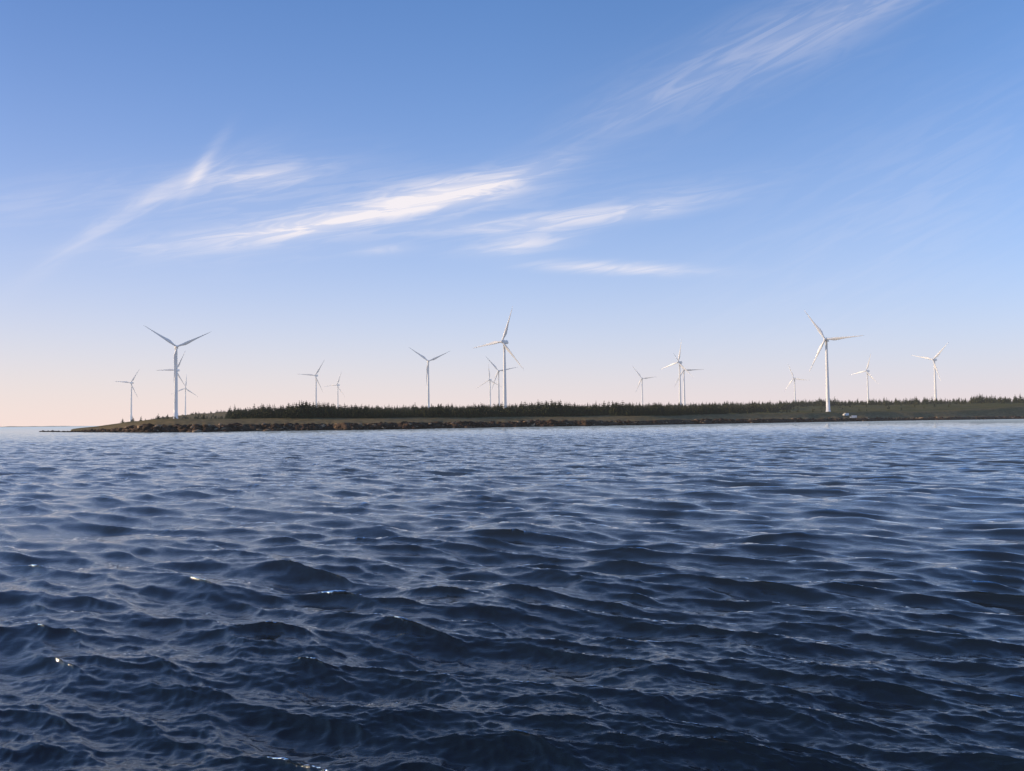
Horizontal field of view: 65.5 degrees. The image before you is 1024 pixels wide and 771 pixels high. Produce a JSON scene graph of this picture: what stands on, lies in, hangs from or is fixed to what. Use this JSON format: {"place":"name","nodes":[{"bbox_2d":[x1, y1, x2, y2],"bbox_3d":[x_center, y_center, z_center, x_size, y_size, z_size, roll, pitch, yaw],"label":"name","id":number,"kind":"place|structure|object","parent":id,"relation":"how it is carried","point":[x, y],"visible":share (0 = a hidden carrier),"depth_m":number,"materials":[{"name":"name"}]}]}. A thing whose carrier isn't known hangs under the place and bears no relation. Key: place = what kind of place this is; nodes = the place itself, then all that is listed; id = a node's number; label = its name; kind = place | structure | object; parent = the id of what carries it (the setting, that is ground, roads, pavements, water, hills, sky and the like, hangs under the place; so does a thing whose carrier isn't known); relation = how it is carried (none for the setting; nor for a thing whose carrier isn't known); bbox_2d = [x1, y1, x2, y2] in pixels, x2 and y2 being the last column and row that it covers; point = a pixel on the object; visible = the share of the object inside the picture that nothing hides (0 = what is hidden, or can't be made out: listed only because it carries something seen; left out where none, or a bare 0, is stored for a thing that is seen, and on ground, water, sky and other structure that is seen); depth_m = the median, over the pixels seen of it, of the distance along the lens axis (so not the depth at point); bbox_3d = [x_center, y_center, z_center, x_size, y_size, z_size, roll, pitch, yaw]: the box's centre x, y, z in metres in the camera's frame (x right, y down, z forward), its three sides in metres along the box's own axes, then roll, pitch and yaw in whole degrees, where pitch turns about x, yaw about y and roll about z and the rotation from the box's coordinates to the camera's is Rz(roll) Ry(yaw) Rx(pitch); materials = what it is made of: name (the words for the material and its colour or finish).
{"place":"outdoors","nodes":[
{"label":"outdoors","id":0,"kind":"place"},
{"bbox_2d":[5,426,65,426],"bbox_3d":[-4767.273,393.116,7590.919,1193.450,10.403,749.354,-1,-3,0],"label":"shore ground","id":1,"kind":"structure","parent":0,"point":[35,426],"depth_m":7715.75,"materials":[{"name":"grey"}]},
{"bbox_2d":[0,419,1023,770],"bbox_3d":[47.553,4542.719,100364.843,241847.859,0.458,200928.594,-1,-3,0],"label":"sea water","id":2,"kind":"structure","parent":0,"point":[756,597],"depth_m":13.56,"materials":[{"name":"blue liquid"}]},
{"bbox_2d":[0,0,1023,426],"label":"sky","id":3,"kind":"structure","parent":0,"point":[351,186],"materials":[{"name":"blue"}]},
{"bbox_2d":[71,402,1023,431],"bbox_3d":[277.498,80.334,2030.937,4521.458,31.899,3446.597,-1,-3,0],"label":"island","id":4,"kind":"structure","parent":0,"point":[967,410],"depth_m":560.95,"materials":[{"name":"green plant"}]},
{"bbox_2d":[115,370,138,419],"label":"wind turbine","id":5,"kind":"object","parent":4,"relation":"on","point":[131,382],"visible":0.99,"depth_m":1848.59,"materials":[{"name":"white metal"}]},
{"bbox_2d":[162,352,186,388],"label":"wind turbine","id":6,"kind":"object","parent":4,"relation":"on","point":[173,369],"visible":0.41,"depth_m":1438.52,"materials":[{"name":"white metal"}]},
{"bbox_2d":[145,326,209,418],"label":"wind turbine","id":7,"kind":"object","parent":4,"relation":"on","point":[175,377],"visible":0.98,"depth_m":877.46,"materials":[{"name":"white metal"}]},
{"bbox_2d":[179,375,196,414],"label":"wind turbine","id":8,"kind":"object","parent":4,"relation":"on","point":[185,394],"visible":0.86,"depth_m":2155.69,"materials":[{"name":"white metal"}]},
{"bbox_2d":[301,361,323,405],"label":"wind turbine","id":9,"kind":"object","parent":4,"relation":"on","point":[316,376],"visible":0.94,"depth_m":1642.54,"materials":[{"name":"white metal"}]},
{"bbox_2d":[324,371,344,407],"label":"wind turbine","id":10,"kind":"object","parent":4,"relation":"on","point":[337,384],"visible":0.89,"depth_m":2060.02,"materials":[{"name":"white metal"}]},
{"bbox_2d":[410,348,449,408],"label":"wind turbine","id":11,"kind":"object","parent":4,"relation":"on","point":[427,382],"visible":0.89,"depth_m":1291.27,"materials":[{"name":"white metal"}]},
{"bbox_2d":[479,371,502,406],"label":"wind turbine","id":12,"kind":"object","parent":4,"relation":"on","point":[490,380],"visible":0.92,"depth_m":1883.16,"materials":[{"name":"white metal"}]},
{"bbox_2d":[475,306,521,407],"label":"wind turbine","id":13,"kind":"object","parent":4,"relation":"on","point":[504,343],"visible":0.94,"depth_m":858.11,"materials":[{"name":"white metal"}]},
{"bbox_2d":[487,358,515,405],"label":"wind turbine","id":14,"kind":"object","parent":4,"relation":"on","point":[498,371],"visible":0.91,"depth_m":1558.19,"materials":[{"name":"white metal"}]},
{"bbox_2d":[39,416,1023,432],"bbox_3d":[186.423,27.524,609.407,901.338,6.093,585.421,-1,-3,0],"label":"shore rocks","id":15,"kind":"object","parent":4,"relation":"on","point":[149,428],"depth_m":378.44,"materials":[{"name":"grey stone"}]},
{"bbox_2d":[122,393,1023,422],"bbox_3d":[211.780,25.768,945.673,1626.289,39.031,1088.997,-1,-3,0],"label":"spruce forest trees","id":16,"kind":"object","parent":4,"relation":"on","point":[307,410],"visible":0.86,"depth_m":526.98,"materials":[{"name":"green plant"}]},
{"bbox_2d":[633,367,652,405],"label":"wind turbine","id":17,"kind":"object","parent":4,"relation":"on","point":[642,384],"visible":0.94,"depth_m":1896.03,"materials":[{"name":"white metal"}]},
{"bbox_2d":[660,339,691,403],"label":"wind turbine","id":18,"kind":"object","parent":4,"relation":"on","point":[679,362],"visible":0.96,"depth_m":1373.26,"materials":[{"name":"white metal"}]},
{"bbox_2d":[675,356,703,404],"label":"wind turbine","id":19,"kind":"object","parent":4,"relation":"on","point":[684,381],"visible":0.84,"depth_m":1588.23,"materials":[{"name":"white metal"}]},
{"bbox_2d":[785,365,804,401],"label":"wind turbine","id":20,"kind":"object","parent":4,"relation":"on","point":[794,384],"visible":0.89,"depth_m":1962.55,"materials":[{"name":"white metal"}]},
{"bbox_2d":[806,313,863,411],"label":"wind turbine","id":21,"kind":"object","parent":4,"relation":"on","point":[825,340],"visible":0.99,"depth_m":870.34,"materials":[{"name":"white metal"}]},
{"bbox_2d":[851,354,873,402],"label":"wind turbine","id":22,"kind":"object","parent":4,"relation":"on","point":[866,370],"visible":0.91,"depth_m":1687.29,"materials":[{"name":"white metal"}]},
{"bbox_2d":[912,343,947,400],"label":"wind turbine","id":23,"kind":"object","parent":4,"relation":"on","point":[934,359],"visible":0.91,"depth_m":1375.23,"materials":[{"name":"white metal"}]}
]}

